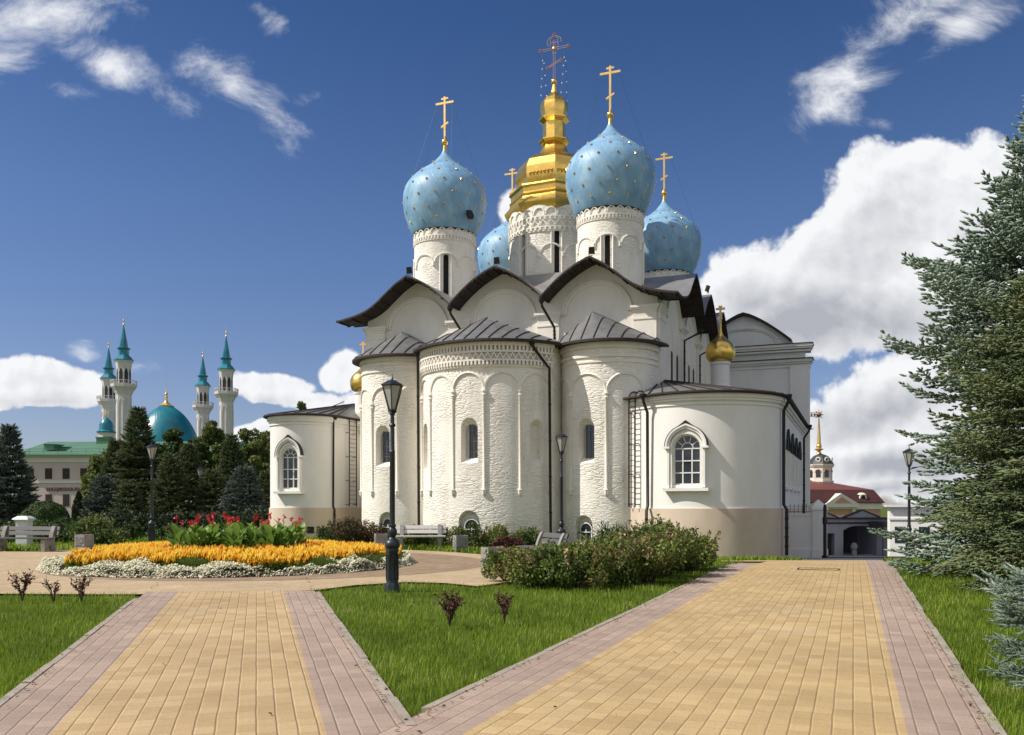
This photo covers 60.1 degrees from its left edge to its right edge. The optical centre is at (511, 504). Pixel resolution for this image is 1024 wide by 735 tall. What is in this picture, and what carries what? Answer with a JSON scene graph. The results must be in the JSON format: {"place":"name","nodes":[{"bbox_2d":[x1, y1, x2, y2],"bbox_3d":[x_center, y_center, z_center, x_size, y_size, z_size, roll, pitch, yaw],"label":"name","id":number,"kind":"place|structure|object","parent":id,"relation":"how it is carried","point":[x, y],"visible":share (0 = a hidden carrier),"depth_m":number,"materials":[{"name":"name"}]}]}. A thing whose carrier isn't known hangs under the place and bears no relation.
{"place":"outdoors","nodes":[
{"label":"outdoors","id":0,"kind":"place"},
{"bbox_2d":[0,591,177,734],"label":"path border","id":1,"kind":"object","parent":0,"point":[39,706],"visible":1,"depth_m":8.45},
{"bbox_2d":[96,315,237,441],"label":"mosque","id":2,"kind":"structure","parent":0,"point":[166,415],"depth_m":279.71,"materials":[{"name":"white stone"}]},
{"bbox_2d":[49,591,326,734],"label":"garden path","id":3,"kind":"structure","parent":0,"point":[235,664],"depth_m":8.30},
{"bbox_2d":[283,590,401,734],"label":"path border","id":4,"kind":"object","parent":3,"relation":"on","point":[348,698],"visible":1,"depth_m":8.40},
{"bbox_2d":[0,550,508,593],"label":"plaza","id":5,"kind":"structure","parent":0,"point":[14,562],"depth_m":18.87,"materials":[{"name":"beige stone"}]},
{"bbox_2d":[0,526,60,551],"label":"bench","id":6,"kind":"object","parent":5,"relation":"on","point":[49,541],"visible":1,"depth_m":31.30,"materials":[{"name":"grey concrete"}]},
{"bbox_2d":[74,534,93,549],"bbox_3d":[-15.476,1.358,32.027,0.478,0.560,0.478,0,0,20],"label":"litter bin","id":7,"kind":"object","parent":5,"relation":"on","point":[81,541],"visible":0.97,"depth_m":31.86,"materials":[{"name":"grey stone"}]},
{"bbox_2d":[36,553,480,580],"bbox_3d":[-6.600,1.643,24.950,12.000,0.018,12.000,0,0,0],"label":"paved ring","id":8,"kind":"object","parent":5,"relation":"on","point":[428,563],"visible":0.36,"depth_m":21.64,"materials":[{"name":"beige stone"}]},
{"bbox_2d":[36,549,415,577],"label":"white edging flowers","id":9,"kind":"object","parent":8,"relation":"on","point":[140,563],"visible":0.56,"depth_m":20.39,"materials":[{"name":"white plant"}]},
{"bbox_2d":[166,523,185,546],"bbox_3d":[-8.819,0.968,23.452,0.693,0.967,0.658,0,0,-25],"label":"canna","id":10,"kind":"object","parent":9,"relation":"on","point":[178,534],"visible":0.6,"depth_m":23.36,"materials":[{"name":"green plant"}]},
{"bbox_2d":[176,556,206,567],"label":"mound plant","id":11,"kind":"object","parent":9,"relation":"on","point":[196,563],"visible":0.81,"depth_m":20.80,"materials":[{"name":"green plant"}]},
{"bbox_2d":[185,521,204,547],"bbox_3d":[-8.234,0.920,23.064,0.624,1.060,0.473,0,0,42],"label":"canna","id":12,"kind":"object","parent":9,"relation":"on","point":[193,538],"visible":0.74,"depth_m":22.98,"materials":[{"name":"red plant"}]},
{"bbox_2d":[189,524,212,546],"bbox_3d":[-8.152,0.976,23.170,0.622,0.940,0.606,0,0,11],"label":"canna","id":13,"kind":"object","parent":9,"relation":"on","point":[202,534],"visible":0.69,"depth_m":23.04,"materials":[{"name":"green plant"}]},
{"bbox_2d":[205,520,221,547],"bbox_3d":[-7.888,0.912,23.449,0.471,1.054,0.621,0,0,-21],"label":"canna","id":14,"kind":"object","parent":9,"relation":"on","point":[213,537],"visible":0.71,"depth_m":23.39,"materials":[{"name":"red plant"}]},
{"bbox_2d":[221,518,241,546],"bbox_3d":[-7.375,0.886,23.035,0.542,1.119,0.528,0,0,17],"label":"canna","id":15,"kind":"object","parent":9,"relation":"on","point":[228,538],"visible":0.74,"depth_m":22.96,"materials":[{"name":"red plant"}]},
{"bbox_2d":[62,539,402,571],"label":"yellow bedding flowers","id":16,"kind":"object","parent":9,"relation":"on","point":[162,553],"visible":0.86,"depth_m":21.65,"materials":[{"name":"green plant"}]},
{"bbox_2d":[222,522,249,548],"bbox_3d":[-7.166,0.949,22.770,0.720,1.005,0.684,0,0,15],"label":"canna","id":17,"kind":"object","parent":9,"relation":"on","point":[237,534],"visible":0.83,"depth_m":22.75,"materials":[{"name":"green plant"}]},
{"bbox_2d":[244,517,262,546],"bbox_3d":[-6.863,0.856,23.561,0.688,1.167,0.521,0,0,0],"label":"canna","id":18,"kind":"object","parent":9,"relation":"on","point":[252,533],"visible":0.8,"depth_m":23.55,"materials":[{"name":"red plant"}]},
{"bbox_2d":[254,519,266,545],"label":"canna","id":19,"kind":"object","parent":9,"relation":"on","point":[260,536],"visible":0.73,"depth_m":23.36,"materials":[{"name":"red plant"}]},
{"bbox_2d":[261,512,283,546],"bbox_3d":[-6.401,0.821,23.273,0.610,1.259,0.594,0,0,27],"label":"canna","id":20,"kind":"object","parent":9,"relation":"on","point":[270,537],"visible":0.84,"depth_m":23.19,"materials":[{"name":"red plant"}]},
{"bbox_2d":[273,526,288,547],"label":"canna","id":21,"kind":"object","parent":9,"relation":"on","point":[279,540],"visible":0.7,"depth_m":23.49,"materials":[{"name":"green plant"}]},
{"bbox_2d":[307,556,337,568],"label":"mound plant","id":22,"kind":"object","parent":9,"relation":"on","point":[323,560],"visible":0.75,"depth_m":21.35,"materials":[{"name":"green plant"}]},
{"bbox_2d":[354,554,383,564],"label":"mound plant","id":23,"kind":"object","parent":9,"relation":"on","point":[372,558],"visible":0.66,"depth_m":22.50,"materials":[{"name":"green plant"}]},
{"bbox_2d":[374,533,387,544],"bbox_3d":[-4.853,1.358,32.796,0.478,0.560,0.478,0,0,-15],"label":"litter bin","id":24,"kind":"object","parent":5,"relation":"on","point":[380,538],"visible":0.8,"depth_m":32.57,"materials":[{"name":"grey stone"}]},
{"bbox_2d":[396,525,445,547],"bbox_3d":[-3.400,1.190,32.956,1.850,0.880,0.730,0,0,-4],"label":"bench","id":25,"kind":"object","parent":5,"relation":"on","point":[402,532],"visible":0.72,"depth_m":33.16,"materials":[{"name":"white wood"}]},
{"bbox_2d":[480,544,531,582],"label":"shrub","id":26,"kind":"object","parent":5,"relation":"on","point":[493,561],"visible":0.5,"depth_m":18.70,"materials":[{"name":"green plant"}]},
{"bbox_2d":[518,531,568,549],"bbox_3d":[0.869,1.209,24.602,0.730,0.880,1.900,0,0,-22],"label":"bench","id":27,"kind":"object","parent":5,"relation":"on","point":[562,537],"visible":0.35,"depth_m":24.77,"materials":[{"name":"white wood"}]},
{"bbox_2d":[0,533,953,562],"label":"lawn","id":28,"kind":"structure","parent":0,"point":[67,545],"depth_m":32.23,"materials":[{"name":"green plant"}]},
{"bbox_2d":[0,506,1023,734],"bbox_3d":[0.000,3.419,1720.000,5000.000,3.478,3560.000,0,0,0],"label":"ground","id":29,"kind":"structure","parent":0,"point":[883,514],"depth_m":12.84,"materials":[{"name":"plant"}]},
{"bbox_2d":[0,423,42,523],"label":"spruce","id":30,"kind":"object","parent":29,"relation":"on","point":[11,482],"visible":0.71,"depth_m":51.59,"materials":[{"name":"green plant"}]},
{"bbox_2d":[7,569,36,600],"bbox_3d":[-8.309,1.375,15.071,0.418,0.553,0.423,0,0,28],"label":"barberry sapling","id":31,"kind":"object","parent":29,"relation":"on","point":[26,582],"visible":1,"depth_m":15.01,"materials":[{"name":"brown plant"}]},
{"bbox_2d":[11,516,35,545],"bbox_3d":[-19.392,1.100,35.200,0.651,1.300,0.651,0,0,0],"label":"stone post","id":32,"kind":"object","parent":29,"relation":"on","point":[24,520],"visible":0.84,"depth_m":34.98,"materials":[{"name":"white stone"}]},
{"bbox_2d":[7,518,64,542],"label":"shrub","id":33,"kind":"object","parent":29,"relation":"on","point":[37,523],"visible":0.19,"depth_m":37.16,"materials":[{"name":"green plant"}]},
{"bbox_2d":[19,500,70,524],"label":"clipped tree","id":34,"kind":"object","parent":29,"relation":"on","point":[48,510],"visible":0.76,"depth_m":45.33,"materials":[{"name":"green plant"}]},
{"bbox_2d":[32,578,60,601],"bbox_3d":[-7.697,1.409,14.714,0.475,0.486,0.392,0,0,0],"label":"barberry sapling","id":35,"kind":"object","parent":29,"relation":"on","point":[50,588],"visible":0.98,"depth_m":14.69,"materials":[{"name":"brown plant"}]},
{"bbox_2d":[0,598,137,706],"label":"kerb","id":36,"kind":"structure","parent":29,"relation":"on","point":[21,686],"depth_m":9.17,"materials":[{"name":"concrete"}]},
{"bbox_2d":[56,518,99,542],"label":"shrub","id":37,"kind":"object","parent":29,"relation":"on","point":[67,528],"visible":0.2,"depth_m":36.93,"materials":[{"name":"green plant"}]},
{"bbox_2d":[71,491,85,521],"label":"thuja","id":38,"kind":"object","parent":29,"relation":"on","point":[76,504],"visible":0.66,"depth_m":61.69,"materials":[{"name":"green plant"}]},
{"bbox_2d":[70,575,92,601],"bbox_3d":[-7.275,1.407,14.970,0.434,0.491,0.371,0,0,0],"label":"barberry sapling","id":39,"kind":"object","parent":29,"relation":"on","point":[82,586],"visible":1,"depth_m":14.96,"materials":[{"name":"brown plant"}]},
{"bbox_2d":[66,512,115,543],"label":"shrub","id":40,"kind":"object","parent":29,"relation":"on","point":[95,525],"visible":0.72,"depth_m":35.18,"materials":[{"name":"green plant"}]},
{"bbox_2d":[79,448,113,501],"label":"leafy tree","id":41,"kind":"object","parent":29,"relation":"on","point":[87,478],"visible":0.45,"depth_m":73.03,"materials":[{"name":"green plant"}]},
{"bbox_2d":[77,474,126,520],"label":"spruce","id":42,"kind":"object","parent":29,"relation":"on","point":[99,483],"visible":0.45,"depth_m":51.60,"materials":[{"name":"green plant"}]},
{"bbox_2d":[94,437,121,505],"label":"spruce","id":43,"kind":"object","parent":29,"relation":"on","point":[113,445],"visible":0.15,"depth_m":69.56,"materials":[{"name":"green plant"}]},
{"bbox_2d":[94,527,131,545],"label":"shrub","id":44,"kind":"object","parent":29,"relation":"on","point":[113,535],"visible":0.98,"depth_m":34.83,"materials":[{"name":"green plant"}]},
{"bbox_2d":[95,507,147,536],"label":"shrub","id":45,"kind":"object","parent":29,"relation":"on","point":[121,518],"visible":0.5,"depth_m":43.61,"materials":[{"name":"green plant"}]},
{"bbox_2d":[109,508,147,532],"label":"shrub","id":46,"kind":"object","parent":29,"relation":"on","point":[134,515],"visible":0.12,"depth_m":47.12,"materials":[{"name":"green plant"}]},
{"bbox_2d":[107,479,149,514],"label":"spruce","id":47,"kind":"object","parent":29,"relation":"on","point":[126,488],"visible":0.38,"depth_m":49.75,"materials":[{"name":"green plant"}]},
{"bbox_2d":[101,406,163,512],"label":"spruce","id":48,"kind":"object","parent":29,"relation":"on","point":[127,462],"visible":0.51,"depth_m":65.24,"materials":[{"name":"green plant"}]},
{"bbox_2d":[122,520,143,540],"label":"shrub","id":49,"kind":"object","parent":29,"relation":"on","point":[133,528],"visible":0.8,"depth_m":38.43,"materials":[{"name":"green plant"}]},
{"bbox_2d":[17,436,263,516],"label":"public building","id":50,"kind":"structure","parent":29,"relation":"on","point":[58,469],"depth_m":118.25,"materials":[{"name":"white paint"}]},
{"bbox_2d":[146,443,157,541],"bbox_3d":[-14.379,-0.380,35.357,0.407,4.260,0.470,0,0,0],"label":"lamp post","id":51,"kind":"object","parent":29,"relation":"on","point":[151,449],"visible":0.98,"depth_m":35.30,"materials":[{"name":"metal"}]},
{"bbox_2d":[146,451,195,515],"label":"spruce","id":52,"kind":"object","parent":29,"relation":"on","point":[167,487],"visible":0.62,"depth_m":55.51,"materials":[{"name":"green plant"}]},
{"bbox_2d":[155,523,187,540],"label":"shrub","id":53,"kind":"object","parent":29,"relation":"on","point":[160,532],"visible":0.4,"depth_m":37.72,"materials":[{"name":"green plant"}]},
{"bbox_2d":[144,506,200,535],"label":"shrub","id":54,"kind":"object","parent":29,"relation":"on","point":[165,520],"visible":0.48,"depth_m":43.56,"materials":[{"name":"green plant"}]},
{"bbox_2d":[155,427,190,474],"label":"leafy tree","id":55,"kind":"object","parent":29,"relation":"on","point":[172,434],"visible":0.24,"depth_m":75.27,"materials":[{"name":"green plant"}]},
{"bbox_2d":[173,441,210,511],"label":"spruce","id":56,"kind":"object","parent":29,"relation":"on","point":[188,450],"visible":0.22,"depth_m":61.59,"materials":[{"name":"green plant"}]},
{"bbox_2d":[180,438,215,482],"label":"leafy tree","id":57,"kind":"object","parent":29,"relation":"on","point":[204,452],"visible":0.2,"depth_m":73.58,"materials":[{"name":"green plant"}]},
{"bbox_2d":[189,466,232,514],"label":"spruce","id":58,"kind":"object","parent":29,"relation":"on","point":[206,492],"visible":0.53,"depth_m":56.53,"materials":[{"name":"green plant"}]},
{"bbox_2d":[194,419,230,471],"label":"leafy tree","id":59,"kind":"object","parent":29,"relation":"on","point":[212,433],"visible":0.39,"depth_m":77.04,"materials":[{"name":"green plant"}]},
{"bbox_2d":[192,507,256,529],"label":"shrub","id":60,"kind":"object","parent":29,"relation":"on","point":[220,517],"visible":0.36,"depth_m":43.94,"materials":[{"name":"green plant"}]},
{"bbox_2d":[208,433,248,512],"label":"spruce","id":61,"kind":"object","parent":29,"relation":"on","point":[235,455],"visible":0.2,"depth_m":65.58,"materials":[{"name":"green plant"}]},
{"bbox_2d":[216,462,269,513],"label":"spruce","id":62,"kind":"object","parent":29,"relation":"on","point":[233,498],"visible":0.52,"depth_m":53.46,"materials":[{"name":"green plant"}]},
{"bbox_2d":[220,508,267,528],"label":"shrub","id":63,"kind":"object","parent":29,"relation":"on","point":[253,514],"visible":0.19,"depth_m":47.27,"materials":[{"name":"green plant"}]},
{"bbox_2d":[230,427,269,485],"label":"leafy tree","id":64,"kind":"object","parent":29,"relation":"on","point":[251,450],"visible":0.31,"depth_m":75.72,"materials":[{"name":"green plant"}]},
{"bbox_2d":[247,430,269,501],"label":"leafy tree","id":65,"kind":"object","parent":29,"relation":"on","point":[265,466],"visible":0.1,"depth_m":79.00,"materials":[{"name":"green plant"}]},
{"bbox_2d":[250,468,269,511],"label":"spruce","id":66,"kind":"object","parent":29,"relation":"on","point":[264,477],"visible":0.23,"depth_m":57.60,"materials":[{"name":"green plant"}]},
{"bbox_2d":[316,525,338,541],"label":"shrub","id":67,"kind":"object","parent":29,"relation":"on","point":[322,533],"visible":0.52,"depth_m":36.25,"materials":[{"name":"green plant"}]},
{"bbox_2d":[325,515,376,542],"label":"shrub","id":68,"kind":"object","parent":29,"relation":"on","point":[346,531],"visible":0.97,"depth_m":34.84,"materials":[{"name":"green plant"}]},
{"bbox_2d":[316,592,415,725],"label":"kerb","id":69,"kind":"structure","parent":29,"relation":"on","point":[398,707],"depth_m":8.51,"materials":[{"name":"concrete"}]},
{"bbox_2d":[354,521,388,542],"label":"shrub","id":70,"kind":"object","parent":29,"relation":"on","point":[383,530],"visible":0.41,"depth_m":35.19,"materials":[{"name":"green plant"}]},
{"bbox_2d":[381,374,402,592],"bbox_3d":[-2.300,-0.380,17.016,0.407,4.260,0.470,0,0,0],"label":"lamp post","id":71,"kind":"object","parent":29,"relation":"on","point":[392,389],"visible":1,"depth_m":16.94,"materials":[{"name":"metal"}]},
{"bbox_2d":[396,524,429,545],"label":"shrub","id":72,"kind":"object","parent":29,"relation":"on","point":[409,540],"visible":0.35,"depth_m":34.17,"materials":[{"name":"green plant"}]},
{"bbox_2d":[415,523,453,545],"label":"shrub","id":73,"kind":"object","parent":29,"relation":"on","point":[431,541],"visible":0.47,"depth_m":34.37,"materials":[{"name":"green plant"}]},
{"bbox_2d":[433,590,466,627],"bbox_3d":[-0.835,1.402,11.910,0.403,0.499,0.444,0,0,-18],"label":"barberry sapling","id":74,"kind":"object","parent":29,"relation":"on","point":[450,610],"visible":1,"depth_m":11.88,"materials":[{"name":"brown plant"}]},
{"bbox_2d":[453,535,467,550],"bbox_3d":[-1.844,1.374,31.652,0.478,0.560,0.478,0,0,-20],"label":"litter bin","id":75,"kind":"object","parent":29,"relation":"on","point":[460,541],"visible":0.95,"depth_m":31.45,"materials":[{"name":"grey stone"}]},
{"bbox_2d":[448,521,492,547],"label":"shrub","id":76,"kind":"object","parent":29,"relation":"on","point":[459,530],"visible":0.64,"depth_m":33.36,"materials":[{"name":"green plant"}]},
{"bbox_2d":[472,522,514,546],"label":"shrub","id":77,"kind":"object","parent":29,"relation":"on","point":[495,532],"visible":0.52,"depth_m":33.24,"materials":[{"name":"green plant"}]},
{"bbox_2d":[493,589,513,623],"bbox_3d":[-0.112,1.412,12.209,0.298,0.479,0.525,0,0,0],"label":"barberry sapling","id":78,"kind":"object","parent":29,"relation":"on","point":[504,611],"visible":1,"depth_m":12.24,"materials":[{"name":"brown plant"}]},
{"bbox_2d":[491,534,524,548],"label":"shrub","id":79,"kind":"object","parent":29,"relation":"on","point":[506,541],"visible":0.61,"depth_m":31.35,"materials":[{"name":"red plant"}]},
{"bbox_2d":[506,526,544,544],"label":"shrub","id":80,"kind":"object","parent":29,"relation":"on","point":[528,537],"visible":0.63,"depth_m":32.69,"materials":[{"name":"green plant"}]},
{"bbox_2d":[502,543,560,586],"bbox_3d":[0.546,1.212,18.010,1.451,0.894,1.483,0,0,31],"label":"shrub","id":81,"kind":"object","parent":29,"relation":"on","point":[523,570],"visible":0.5,"depth_m":17.66,"materials":[{"name":"green plant"}]},
{"bbox_2d":[263,32,813,557],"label":"cathedral","id":82,"kind":"structure","parent":29,"relation":"on","point":[637,370],"depth_m":39.49,"materials":[{"name":"paint"}]},
{"bbox_2d":[555,430,567,539],"bbox_3d":[1.595,-0.273,28.600,0.407,4.260,0.470,0,0,0],"label":"lamp post","id":83,"kind":"object","parent":29,"relation":"on","point":[561,439],"visible":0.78,"depth_m":28.55,"materials":[{"name":"metal"}]},
{"bbox_2d":[532,539,615,588],"bbox_3d":[1.269,1.176,17.564,1.563,0.965,1.664,0,0,32],"label":"shrub","id":84,"kind":"object","parent":29,"relation":"on","point":[578,562],"visible":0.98,"depth_m":17.34,"materials":[{"name":"green plant"}]},
{"bbox_2d":[421,564,732,712],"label":"kerb","id":85,"kind":"structure","parent":29,"relation":"on","point":[449,696],"depth_m":9.55,"materials":[{"name":"concrete"}]},
{"bbox_2d":[582,528,653,584],"bbox_3d":[2.139,1.076,18.605,1.592,1.165,1.988,0,0,0],"label":"shrub","id":86,"kind":"object","parent":29,"relation":"on","point":[606,545],"visible":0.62,"depth_m":18.09,"materials":[{"name":"green plant"}]},
{"bbox_2d":[576,522,667,574],"bbox_3d":[2.548,1.022,20.590,2.132,1.274,1.996,0,0,0],"label":"shrub","id":87,"kind":"object","parent":29,"relation":"on","point":[629,532],"visible":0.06,"depth_m":20.54,"materials":[{"name":"green plant"}]},
{"bbox_2d":[612,533,687,583],"bbox_3d":[2.792,1.122,18.639,1.820,1.073,1.960,0,0,0],"label":"shrub","id":88,"kind":"object","parent":29,"relation":"on","point":[663,552],"visible":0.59,"depth_m":18.34,"materials":[{"name":"green plant"}]},
{"bbox_2d":[622,521,703,576],"bbox_3d":[3.380,1.015,20.326,1.904,1.287,1.949,0,0,-30],"label":"shrub","id":89,"kind":"object","parent":29,"relation":"on","point":[683,540],"visible":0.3,"depth_m":20.01,"materials":[{"name":"green plant"}]},
{"bbox_2d":[628,514,698,570],"bbox_3d":[3.803,0.947,22.301,1.735,1.433,1.959,0,0,0],"label":"shrub","id":90,"kind":"object","parent":29,"relation":"on","point":[659,521],"visible":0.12,"depth_m":22.32,"materials":[{"name":"green plant"}]},
{"bbox_2d":[664,524,720,571],"bbox_3d":[4.305,1.068,22.135,1.862,1.187,1.763,0,0,0],"label":"shrub","id":91,"kind":"object","parent":29,"relation":"on","point":[707,553],"visible":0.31,"depth_m":21.73,"materials":[{"name":"green plant"}]},
{"bbox_2d":[788,499,827,557],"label":"gate pier","id":92,"kind":"structure","parent":29,"relation":"on","point":[805,535],"depth_m":38.35,"materials":[{"name":"white paint"}]},
{"bbox_2d":[822,504,827,557],"bbox_3d":[13.285,1.230,37.600,0.180,2.500,0.180,0,0,-25],"label":"iron gate post","id":93,"kind":"object","parent":29,"relation":"on","point":[824,523],"visible":0.91,"depth_m":37.55,"materials":[{"name":"black metal"}]},
{"bbox_2d":[810,410,884,516],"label":"red roofed building","id":94,"kind":"structure","parent":29,"relation":"on","point":[839,499],"depth_m":129.37,"materials":[{"name":"metal"}]},
{"bbox_2d":[827,510,886,555],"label":"gatehouse","id":95,"kind":"object","parent":29,"relation":"on","point":[845,532],"visible":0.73,"depth_m":88.33,"materials":[{"name":"paint"}]},
{"bbox_2d":[903,447,921,559],"bbox_3d":[14.676,-0.011,32.200,0.877,4.260,0.470,0,0,0],"label":"lamp post","id":96,"kind":"object","parent":29,"relation":"on","point":[908,454],"visible":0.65,"depth_m":32.15,"materials":[{"name":"metal"}]},
{"bbox_2d":[884,505,968,555],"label":"white building","id":97,"kind":"structure","parent":29,"relation":"on","point":[897,515],"depth_m":76.60,"materials":[{"name":"paint"}]},
{"bbox_2d":[867,95,1023,577],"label":"blue spruce","id":98,"kind":"object","parent":29,"relation":"on","point":[979,276],"visible":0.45,"depth_m":20.49,"materials":[{"name":"green plant"}]},
{"bbox_2d":[886,562,1006,734],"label":"kerb","id":99,"kind":"structure","parent":29,"relation":"on","point":[971,688],"depth_m":8.58,"materials":[{"name":"concrete"}]},
{"bbox_2d":[915,269,1023,592],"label":"olive spruce","id":100,"kind":"object","parent":29,"relation":"on","point":[1006,546],"visible":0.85,"depth_m":16.73,"materials":[{"name":"green plant"}]},
{"bbox_2d":[971,562,1023,691],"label":"young spruce","id":101,"kind":"object","parent":29,"relation":"on","point":[1012,612],"visible":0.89,"depth_m":8.38,"materials":[{"name":"green plant"}]},
{"bbox_2d":[0,0,1023,505],"label":"sky","id":102,"kind":"structure","parent":0,"point":[192,172],"materials":[{"name":"blue"}]},
{"bbox_2d":[462,560,907,734],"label":"wide path","id":103,"kind":"structure","parent":0,"point":[746,657],"depth_m":8.57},
{"bbox_2d":[7,563,998,733],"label":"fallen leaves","id":104,"kind":"object","parent":103,"relation":"on","point":[386,688],"visible":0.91,"depth_m":8.69,"materials":[{"name":"brown plant"}]},
{"bbox_2d":[376,563,757,734],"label":"path border","id":105,"kind":"object","parent":103,"relation":"on","point":[468,710],"visible":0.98,"depth_m":8.57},
{"bbox_2d":[865,560,993,734],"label":"path border","id":106,"kind":"object","parent":103,"relation":"on","point":[933,700],"visible":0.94,"depth_m":8.57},
{"bbox_2d":[793,555,955,559],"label":"service road","id":107,"kind":"structure","parent":0,"point":[855,557],"depth_m":35.23,"materials":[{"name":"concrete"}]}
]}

